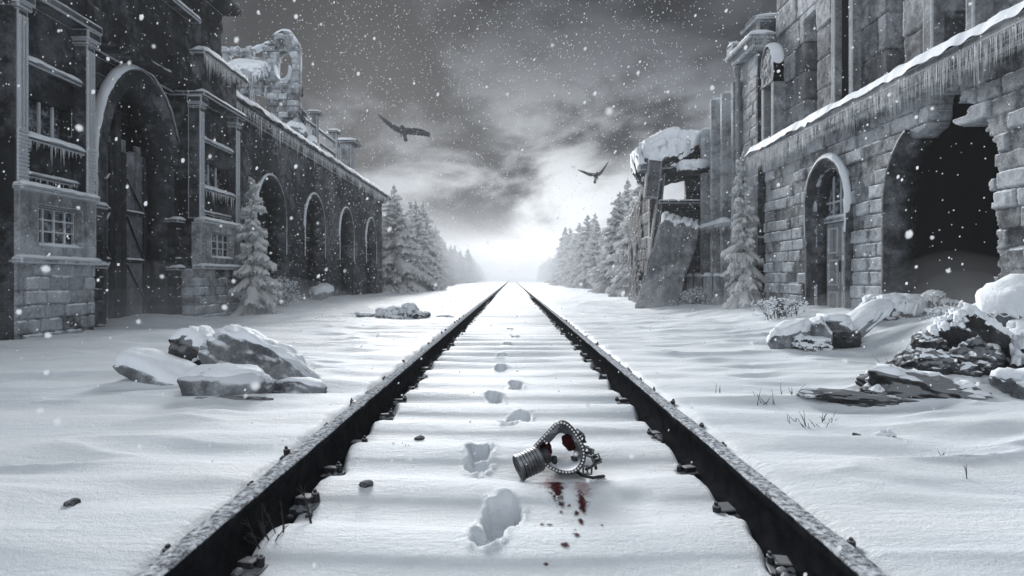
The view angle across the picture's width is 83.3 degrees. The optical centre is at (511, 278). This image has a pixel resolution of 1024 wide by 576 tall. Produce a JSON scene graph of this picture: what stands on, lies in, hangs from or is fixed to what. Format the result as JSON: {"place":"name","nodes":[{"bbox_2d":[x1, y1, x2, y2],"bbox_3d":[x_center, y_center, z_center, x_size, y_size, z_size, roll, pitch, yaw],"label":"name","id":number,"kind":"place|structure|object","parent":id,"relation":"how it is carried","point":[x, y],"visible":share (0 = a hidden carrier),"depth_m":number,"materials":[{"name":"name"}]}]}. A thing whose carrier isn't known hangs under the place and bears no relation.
{"place":"outdoors","nodes":[
{"label":"outdoors","id":0,"kind":"place"},
{"bbox_2d":[379,115,429,141],"bbox_3d":[-4.435,-6.340,24.117,1.980,1.002,1.092,0,0,23],"label":"bird","id":1,"kind":"object","parent":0,"point":[403,130],"visible":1,"depth_m":24.09},
{"bbox_2d":[222,0,777,278],"label":"sky","id":2,"kind":"structure","parent":0,"point":[694,81],"materials":[{"name":"grey"}]},
{"bbox_2d":[0,279,1023,575],"bbox_3d":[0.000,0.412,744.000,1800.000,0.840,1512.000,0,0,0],"label":"snow ground","id":3,"kind":"structure","parent":0,"point":[454,515],"depth_m":2.29,"materials":[{"name":"white snow"}]},
{"bbox_2d":[63,498,80,506],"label":"pebble","id":4,"kind":"object","parent":3,"relation":"on","point":[72,502],"visible":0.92,"depth_m":1.69,"materials":[{"name":"grey stone"}]},
{"bbox_2d":[0,0,248,339],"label":"gatehouse building","id":5,"kind":"structure","parent":3,"relation":"on","point":[59,150],"depth_m":8.22,"materials":[{"name":"grey stone"}]},
{"bbox_2d":[39,206,74,244],"bbox_3d":[-5.293,-0.590,6.637,0.045,0.440,0.638,0,0,0],"label":"window","id":6,"kind":"structure","parent":5,"relation":"in","point":[54,223],"depth_m":6.70,"materials":[{"name":"grey glass"}]},
{"bbox_2d":[211,232,228,256],"bbox_3d":[-5.293,-0.590,10.321,0.045,0.440,0.798,0,0,0],"label":"window","id":7,"kind":"structure","parent":5,"relation":"in","point":[219,242],"depth_m":10.45,"materials":[{"name":"grey glass"}]},
{"bbox_2d":[112,347,197,385],"bbox_3d":[-2.189,0.603,3.611,0.660,0.330,0.272,0,0,16],"label":"slab","id":8,"kind":"object","parent":3,"relation":"on","point":[157,367],"depth_m":3.53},
{"bbox_2d":[168,325,214,360],"bbox_3d":[-2.206,0.503,4.000,0.411,0.350,0.356,0,0,0],"label":"boulder","id":9,"kind":"object","parent":3,"relation":"on","point":[186,342],"visible":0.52,"depth_m":3.89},
{"bbox_2d":[191,355,201,364],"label":"boulder","id":10,"kind":"object","parent":3,"relation":"on","point":[197,361],"visible":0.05,"depth_m":3.78,"materials":[{"name":"grey stone"}]},
{"bbox_2d":[177,362,275,395],"bbox_3d":[-1.614,0.612,3.262,0.538,0.262,0.286,0,0,0],"label":"boulder","id":11,"kind":"object","parent":3,"relation":"on","point":[226,378],"visible":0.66,"depth_m":3.17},
{"bbox_2d":[195,395,273,399],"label":"boulder","id":12,"kind":"object","parent":3,"relation":"on","point":[235,397],"visible":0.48,"depth_m":3.07,"materials":[{"name":"grey stone"}]},
{"bbox_2d":[227,177,282,315],"bbox_3d":[-4.786,-0.410,10.866,1.128,3.222,1.104,0,0,-29],"label":"spruce tree","id":13,"kind":"object","parent":3,"relation":"on","point":[249,286],"visible":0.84,"depth_m":10.74,"materials":[{"name":"grey plant"}]},
{"bbox_2d":[197,324,321,379],"bbox_3d":[-1.531,0.627,3.633,0.890,0.669,0.341,0,0,9],"label":"boulder","id":14,"kind":"object","parent":3,"relation":"on","point":[247,345],"visible":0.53,"depth_m":3.56,"materials":[{"name":"grey stone"}]},
{"bbox_2d":[240,497,287,548],"bbox_3d":[-0.685,0.681,1.575,0.139,0.125,0.132,0,0,15],"label":"dry weed","id":15,"kind":"object","parent":3,"relation":"on","point":[264,531],"visible":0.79,"depth_m":1.58,"materials":[{"name":"grey plant"}]},
{"bbox_2d":[265,276,300,306],"bbox_3d":[-5.493,0.277,13.421,1.133,0.750,1.506,0,0,-21],"label":"frosted shrub","id":16,"kind":"object","parent":3,"relation":"on","point":[287,295],"visible":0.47,"depth_m":13.39,"materials":[{"name":"grey plant"}]},
{"bbox_2d":[272,377,327,393],"bbox_3d":[-1.250,0.649,3.384,0.317,0.144,0.186,0,0,20],"label":"boulder","id":17,"kind":"object","parent":3,"relation":"on","point":[292,385],"visible":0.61,"depth_m":3.34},
{"bbox_2d":[296,485,312,523],"bbox_3d":[-0.627,0.691,1.742,0.042,0.159,0.056,0,0,-41],"label":"dry weed","id":18,"kind":"object","parent":3,"relation":"on","point":[306,503],"visible":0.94,"depth_m":1.73,"materials":[{"name":"grey plant"}]},
{"bbox_2d":[236,90,392,302],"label":"arcade building","id":19,"kind":"structure","parent":3,"relation":"on","point":[276,192],"depth_m":17.67,"materials":[{"name":"grey stone"}]},
{"bbox_2d":[222,29,318,150],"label":"ruined tower","id":20,"kind":"structure","parent":19,"relation":"on","point":[287,111],"depth_m":16.21,"materials":[{"name":"stone"}]},
{"bbox_2d":[306,241,307,297],"bbox_3d":[-6.490,-0.165,17.450,0.060,2.050,1.700,0,0,0],"label":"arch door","id":21,"kind":"structure","parent":19,"relation":"in","point":[306,241],"depth_m":18.11,"materials":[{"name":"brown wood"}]},
{"bbox_2d":[309,283,333,299],"bbox_3d":[-5.698,0.423,17.400,0.646,0.571,0.991,0,0,0],"label":"boulder","id":22,"kind":"object","parent":3,"relation":"on","point":[327,290],"visible":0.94,"depth_m":17.05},
{"bbox_2d":[135,280,509,575],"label":"rail","id":23,"kind":"object","parent":3,"relation":"on","point":[215,544],"visible":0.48,"depth_m":1.86,"materials":[{"name":"metal"}]},
{"bbox_2d":[359,480,372,487],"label":"pebble","id":24,"kind":"object","parent":3,"relation":"on","point":[366,483],"visible":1,"depth_m":1.97,"materials":[{"name":"grey stone"}]},
{"bbox_2d":[355,312,377,316],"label":"boulder","id":25,"kind":"object","parent":3,"relation":"on","point":[365,314],"visible":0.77,"depth_m":9.79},
{"bbox_2d":[375,305,400,317],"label":"boulder","id":26,"kind":"object","parent":3,"relation":"on","point":[392,310],"visible":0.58,"depth_m":9.65,"materials":[{"name":"grey stone"}]},
{"bbox_2d":[383,316,404,318],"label":"boulder","id":27,"kind":"object","parent":3,"relation":"on","point":[393,317],"visible":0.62,"depth_m":9.32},
{"bbox_2d":[382,185,433,292],"bbox_3d":[-5.481,-1.610,27.676,3.628,5.941,3.336,0,0,-14],"label":"spruce tree","id":28,"kind":"object","parent":3,"relation":"on","point":[398,265],"visible":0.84,"depth_m":27.20,"materials":[{"name":"grey plant"}]},
{"bbox_2d":[398,302,419,316],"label":"boulder","id":29,"kind":"object","parent":3,"relation":"on","point":[406,311],"visible":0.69,"depth_m":9.63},
{"bbox_2d":[404,200,414,221],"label":"spruce tree","id":30,"kind":"object","parent":3,"relation":"on","point":[407,212],"visible":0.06,"depth_m":37.84,"materials":[{"name":"grey plant"}]},
{"bbox_2d":[414,435,424,439],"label":"pebble","id":31,"kind":"object","parent":3,"relation":"on","point":[420,437],"visible":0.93,"depth_m":2.61,"materials":[{"name":"grey stone"}]},
{"bbox_2d":[412,311,430,318],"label":"boulder","id":32,"kind":"object","parent":3,"relation":"on","point":[419,314],"visible":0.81,"depth_m":9.49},
{"bbox_2d":[408,199,446,290],"bbox_3d":[-4.930,-1.547,30.192,2.833,5.168,2.941,-1,2,-25],"label":"spruce tree","id":33,"kind":"object","parent":3,"relation":"on","point":[422,236],"visible":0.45,"depth_m":29.88,"materials":[{"name":"grey plant"}]},
{"bbox_2d":[414,201,448,289],"bbox_3d":[-5.217,-1.584,33.674,3.244,5.853,3.750,2,1,8],"label":"spruce tree","id":34,"kind":"object","parent":3,"relation":"on","point":[438,277],"visible":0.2,"depth_m":33.39,"materials":[{"name":"grey plant"}]},
{"bbox_2d":[433,224,454,285],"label":"spruce tree","id":35,"kind":"object","parent":3,"relation":"on","point":[439,242],"visible":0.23,"depth_m":51.04,"materials":[{"name":"grey plant"}]},
{"bbox_2d":[436,314,453,316],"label":"boulder","id":36,"kind":"object","parent":3,"relation":"on","point":[446,315],"visible":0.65,"depth_m":9.64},
{"bbox_2d":[438,239,455,283],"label":"spruce tree","id":37,"kind":"object","parent":3,"relation":"on","point":[444,251],"visible":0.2,"depth_m":58.88,"materials":[{"name":"grey plant"}]},
{"bbox_2d":[444,241,458,283],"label":"spruce tree","id":38,"kind":"object","parent":3,"relation":"on","point":[449,257],"visible":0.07,"depth_m":62.94,"materials":[{"name":"grey plant"}]},
{"bbox_2d":[448,245,461,283],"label":"spruce tree","id":39,"kind":"object","parent":3,"relation":"on","point":[453,260],"visible":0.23,"depth_m":68.50,"materials":[{"name":"grey plant"}]},
{"bbox_2d":[453,245,458,259],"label":"spruce tree","id":40,"kind":"object","parent":3,"relation":"on","point":[455,251],"visible":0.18,"depth_m":89.45,"materials":[{"name":"grey plant"}]},
{"bbox_2d":[456,255,467,282],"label":"spruce tree","id":41,"kind":"object","parent":3,"relation":"on","point":[463,279],"visible":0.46,"depth_m":77.35,"materials":[{"name":"grey plant"}]},
{"bbox_2d":[457,250,470,282],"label":"spruce tree","id":42,"kind":"object","parent":3,"relation":"on","point":[462,259],"visible":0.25,"depth_m":82.76,"materials":[{"name":"grey plant"}]},
{"bbox_2d":[463,248,477,282],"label":"spruce tree","id":43,"kind":"object","parent":3,"relation":"on","point":[471,271],"visible":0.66,"depth_m":89.37,"materials":[{"name":"grey plant"}]},
{"bbox_2d":[471,255,480,281],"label":"spruce tree","id":44,"kind":"object","parent":3,"relation":"on","point":[475,269],"visible":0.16,"depth_m":106.05,"materials":[{"name":"grey plant"}]},
{"bbox_2d":[474,260,482,280],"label":"spruce tree","id":45,"kind":"object","parent":3,"relation":"on","point":[479,277],"visible":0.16,"depth_m":118.59,"materials":[{"name":"grey plant"}]},
{"bbox_2d":[539,263,545,281],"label":"spruce tree","id":46,"kind":"object","parent":3,"relation":"on","point":[542,271],"visible":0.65,"depth_m":120.45,"materials":[{"name":"grey plant"}]},
{"bbox_2d":[541,255,550,280],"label":"spruce tree","id":47,"kind":"object","parent":3,"relation":"on","point":[548,262],"visible":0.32,"depth_m":113.71,"materials":[{"name":"grey plant"}]},
{"bbox_2d":[546,261,552,279],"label":"spruce tree","id":48,"kind":"object","parent":3,"relation":"on","point":[549,273],"visible":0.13,"depth_m":100.60,"materials":[{"name":"grey plant"}]},
{"bbox_2d":[544,246,559,282],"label":"spruce tree","id":49,"kind":"object","parent":3,"relation":"on","point":[549,270],"visible":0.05,"depth_m":82.37,"materials":[{"name":"grey plant"}]},
{"bbox_2d":[548,227,567,284],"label":"spruce tree","id":50,"kind":"object","parent":3,"relation":"on","point":[562,240],"visible":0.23,"depth_m":56.90,"materials":[{"name":"grey plant"}]},
{"bbox_2d":[512,420,604,480],"bbox_3d":[0.178,0.652,2.188,0.347,0.222,0.194,0,-14,6],"label":"gas mask","id":51,"kind":"object","parent":3,"relation":"on","point":[537,457],"visible":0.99,"depth_m":2.16,"materials":[{"name":"black rubber"}]},
{"bbox_2d":[551,228,573,285],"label":"spruce tree","id":52,"kind":"object","parent":3,"relation":"on","point":[565,249],"visible":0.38,"depth_m":53.90,"materials":[{"name":"grey plant"}]},
{"bbox_2d":[558,223,584,285],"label":"spruce tree","id":53,"kind":"object","parent":3,"relation":"on","point":[570,260],"visible":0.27,"depth_m":48.97,"materials":[{"name":"grey plant"}]},
{"bbox_2d":[566,215,593,287],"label":"spruce tree","id":54,"kind":"object","parent":3,"relation":"on","point":[584,237],"visible":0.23,"depth_m":39.35,"materials":[{"name":"grey plant"}]},
{"bbox_2d":[573,220,604,288],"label":"spruce tree","id":55,"kind":"object","parent":3,"relation":"on","point":[592,252],"visible":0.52,"depth_m":36.24,"materials":[{"name":"grey plant"}]},
{"bbox_2d":[589,213,605,243],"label":"spruce tree","id":56,"kind":"object","parent":3,"relation":"on","point":[593,220],"visible":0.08,"depth_m":44.25,"materials":[{"name":"grey plant"}]},
{"bbox_2d":[587,191,628,293],"bbox_3d":[4.523,-1.377,25.035,2.656,4.845,2.757,2,1,41],"label":"spruce tree","id":57,"kind":"object","parent":3,"relation":"on","point":[616,219],"visible":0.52,"depth_m":24.76,"materials":[{"name":"grey plant"}]},
{"bbox_2d":[591,180,633,285],"bbox_3d":[5.804,-1.754,28.361,3.954,6.456,3.655,0,0,3],"label":"spruce tree","id":58,"kind":"object","parent":3,"relation":"on","point":[628,198],"visible":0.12,"depth_m":28.35,"materials":[{"name":"grey plant"}]},
{"bbox_2d":[606,196,637,276],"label":"spruce tree","id":59,"kind":"object","parent":3,"relation":"on","point":[611,272],"visible":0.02,"depth_m":23.15,"materials":[{"name":"grey plant"}]},
{"bbox_2d":[605,182,640,296],"bbox_3d":[4.566,-1.151,20.156,2.533,4.840,2.929,-1,-1,-23],"label":"spruce tree","id":60,"kind":"object","parent":3,"relation":"on","point":[621,280],"visible":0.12,"depth_m":20.02,"materials":[{"name":"grey plant"}]},
{"bbox_2d":[628,127,709,308],"bbox_3d":[3.986,-1.317,14.513,1.998,4.761,3.763,0,0,10],"label":"leaning ruin","id":61,"kind":"object","parent":3,"relation":"on","point":[665,248],"visible":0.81,"depth_m":13.32,"materials":[{"name":"grey stone"}]},
{"bbox_2d":[680,286,712,304],"bbox_3d":[4.166,0.400,12.702,0.898,0.450,0.888,0,0,0],"label":"frosted shrub","id":62,"kind":"object","parent":3,"relation":"on","point":[699,299],"visible":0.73,"depth_m":12.60,"materials":[{"name":"grey plant"}]},
{"bbox_2d":[514,280,888,575],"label":"rail","id":63,"kind":"object","parent":3,"relation":"on","point":[790,536],"visible":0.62,"depth_m":1.85,"materials":[{"name":"metal"}]},
{"bbox_2d":[687,80,742,304],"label":"finned building","id":64,"kind":"structure","parent":3,"relation":"on","point":[721,135],"depth_m":12.51,"materials":[{"name":"stone"}]},
{"bbox_2d":[720,146,765,309],"bbox_3d":[4.205,-0.634,10.289,0.938,3.463,0.945,0,0,3],"label":"spruce tree","id":65,"kind":"object","parent":3,"relation":"on","point":[743,255],"visible":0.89,"depth_m":10.18,"materials":[{"name":"grey plant"}]},
{"bbox_2d":[725,13,777,302],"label":"stone pier","id":66,"kind":"structure","parent":3,"relation":"on","point":[756,31],"depth_m":10.43,"materials":[{"name":"grey stone"}]},
{"bbox_2d":[751,296,810,320],"bbox_3d":[3.600,0.398,7.706,0.755,0.328,0.763,0,0,0],"label":"frosted shrub","id":67,"kind":"object","parent":3,"relation":"on","point":[781,311],"visible":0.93,"depth_m":7.64,"materials":[{"name":"grey plant"}]},
{"bbox_2d":[767,318,811,348],"bbox_3d":[2.522,0.511,5.249,0.385,0.304,0.297,0,0,-20],"label":"stone block","id":68,"kind":"object","parent":3,"relation":"on","point":[784,333],"depth_m":5.13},
{"bbox_2d":[791,335,832,351],"bbox_3d":[2.615,0.591,5.054,0.295,0.177,0.276,0,0,0],"label":"stone block","id":69,"kind":"object","parent":3,"relation":"on","point":[808,343],"depth_m":4.96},
{"bbox_2d":[809,316,832,343],"bbox_3d":[2.747,0.500,5.194,0.192,0.326,0.221,0,0,0],"label":"stone block","id":70,"kind":"object","parent":3,"relation":"on","point":[822,328],"depth_m":5.11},
{"bbox_2d":[831,329,861,347],"bbox_3d":[3.001,0.562,5.268,0.302,0.206,0.277,0,0,0],"label":"stone block","id":71,"kind":"object","parent":3,"relation":"on","point":[843,339],"depth_m":5.15,"materials":[{"name":"grey stone"}]},
{"bbox_2d":[816,313,854,330],"bbox_3d":[2.971,0.401,5.298,0.266,0.171,0.254,0,0,0],"label":"stone block","id":72,"kind":"object","parent":71,"relation":"on","point":[839,321],"depth_m":5.20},
{"bbox_2d":[796,386,918,406],"bbox_3d":[1.885,0.647,3.059,0.742,0.131,0.248,0,0,0],"label":"slab","id":73,"kind":"object","parent":3,"relation":"on","point":[852,398],"depth_m":2.98,"materials":[{"name":"grey stone"}]},
{"bbox_2d":[833,298,894,347],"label":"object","id":74,"kind":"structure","parent":3,"relation":"on","point":[866,319],"depth_m":5.40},
{"bbox_2d":[745,0,1023,309],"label":"stone building","id":75,"kind":"structure","parent":3,"relation":"on","point":[964,102],"depth_m":7.05,"materials":[{"name":"grey stone"}]},
{"bbox_2d":[827,222,843,307],"bbox_3d":[4.449,-0.050,7.800,0.082,1.420,0.690,0,0,0],"label":"door","id":76,"kind":"structure","parent":75,"relation":"in","point":[835,232],"depth_m":7.92,"materials":[{"name":"grey paint"}]},
{"bbox_2d":[861,293,927,320],"bbox_3d":[3.986,0.299,5.966,0.573,0.308,0.513,0,0,0],"label":"stone block","id":77,"kind":"object","parent":3,"relation":"on","point":[916,304],"depth_m":5.79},
{"bbox_2d":[886,347,959,374],"bbox_3d":[2.525,0.572,3.530,0.422,0.301,0.297,0,0,0],"label":"boulder","id":78,"kind":"object","parent":3,"relation":"on","point":[918,357],"visible":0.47,"depth_m":3.45,"materials":[{"name":"grey stone"}]},
{"bbox_2d":[855,363,992,399],"bbox_3d":[2.329,0.643,3.128,0.967,0.342,0.391,0,0,-6],"label":"slab","id":79,"kind":"object","parent":3,"relation":"on","point":[884,379],"depth_m":3.09,"materials":[{"name":"grey stone"}]},
{"bbox_2d":[919,294,939,313],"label":"stone block","id":80,"kind":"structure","parent":3,"relation":"on","point":[932,302],"depth_m":5.90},
{"bbox_2d":[938,298,958,312],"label":"stone block","id":81,"kind":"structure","parent":3,"relation":"on","point":[942,302],"depth_m":5.89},
{"bbox_2d":[922,290,945,301],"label":"stone block","id":82,"kind":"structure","parent":81,"relation":"on","point":[938,293],"depth_m":5.96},
{"bbox_2d":[927,300,1014,367],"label":"boulder","id":83,"kind":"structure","parent":3,"relation":"on","point":[955,327],"depth_m":3.53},
{"bbox_2d":[944,335,1006,376],"bbox_3d":[2.749,0.519,3.502,0.346,0.360,0.369,0,0,-25],"label":"boulder","id":84,"kind":"object","parent":3,"relation":"on","point":[987,358],"visible":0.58,"depth_m":3.40,"materials":[{"name":"grey stone"}]},
{"bbox_2d":[910,328,950,351],"bbox_3d":[2.718,0.426,3.715,0.224,0.202,0.255,0,0,0],"label":"boulder","id":85,"kind":"object","parent":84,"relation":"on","point":[925,339],"visible":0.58,"depth_m":3.67,"materials":[{"name":"grey stone"}]},
{"bbox_2d":[975,274,1023,326],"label":"boulder","id":86,"kind":"object","parent":3,"relation":"on","point":[1005,302],"visible":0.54,"depth_m":3.88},
{"bbox_2d":[988,367,1023,399],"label":"boulder","id":87,"kind":"object","parent":3,"relation":"on","point":[1009,380],"visible":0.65,"depth_m":3.06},
{"bbox_2d":[1006,317,1023,334],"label":"boulder","id":88,"kind":"object","parent":3,"relation":"on","point":[1016,326],"visible":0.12,"depth_m":3.75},
{"bbox_2d":[1009,330,1023,368],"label":"boulder","id":89,"kind":"object","parent":3,"relation":"on","point":[1016,345],"visible":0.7,"depth_m":3.30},
{"bbox_2d":[0,0,1023,575],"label":"falling snow","id":90,"kind":"structure","parent":0,"point":[224,306],"depth_m":4.01,"materials":[{"name":"white snow"}]},
{"bbox_2d":[578,161,608,183],"bbox_3d":[4.236,-5.573,30.008,1.333,1.087,0.919,0,0,-35],"label":"bird","id":91,"kind":"object","parent":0,"point":[595,175],"visible":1,"depth_m":30.07},
{"bbox_2d":[753,391,774,405],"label":"dry grass","id":92,"kind":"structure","parent":0,"point":[762,400],"depth_m":3.03,"materials":[{"name":"grey plant"}]},
{"bbox_2d":[787,412,830,428],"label":"dry grass","id":93,"kind":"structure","parent":0,"point":[804,422],"depth_m":2.60,"materials":[{"name":"grey plant"}]},
{"bbox_2d":[871,429,896,436],"bbox_3d":[1.563,0.658,2.414,0.100,0.048,0.060,0,0,0],"label":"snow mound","id":94,"kind":"object","parent":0,"point":[886,433],"visible":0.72,"depth_m":2.41,"materials":[{"name":"white snow"}]},
{"bbox_2d":[924,305,956,317],"bbox_3d":[4.149,0.331,5.446,0.421,0.159,0.414,0,0,0],"label":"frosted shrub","id":95,"kind":"object","parent":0,"point":[936,312],"visible":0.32,"depth_m":5.45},
{"bbox_3d":[0.146,0.730,2.059,0.184,0.047,0.445,0,0,0],"label":"blood patch","id":96,"kind":"object","parent":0,"visible":0},
{"bbox_2d":[548,482,562,500],"bbox_3d":[0.150,0.731,1.972,0.078,0.051,0.302,0,0,0],"label":"blood streak","id":97,"kind":"object","parent":96,"relation":"on","point":[556,486],"visible":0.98,"depth_m":1.95,"materials":[{"name":"red liquid"}]},
{"bbox_3d":[0.239,0.731,1.979,0.102,0.045,0.399,0,0,0],"label":"blood patch","id":98,"kind":"object","parent":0,"visible":0},
{"bbox_2d":[578,490,586,512],"bbox_3d":[0.229,0.726,1.867,0.047,0.032,0.199,0,0,0],"label":"blood streak","id":99,"kind":"object","parent":98,"relation":"on","point":[581,501],"visible":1,"depth_m":1.87,"materials":[{"name":"red liquid"}]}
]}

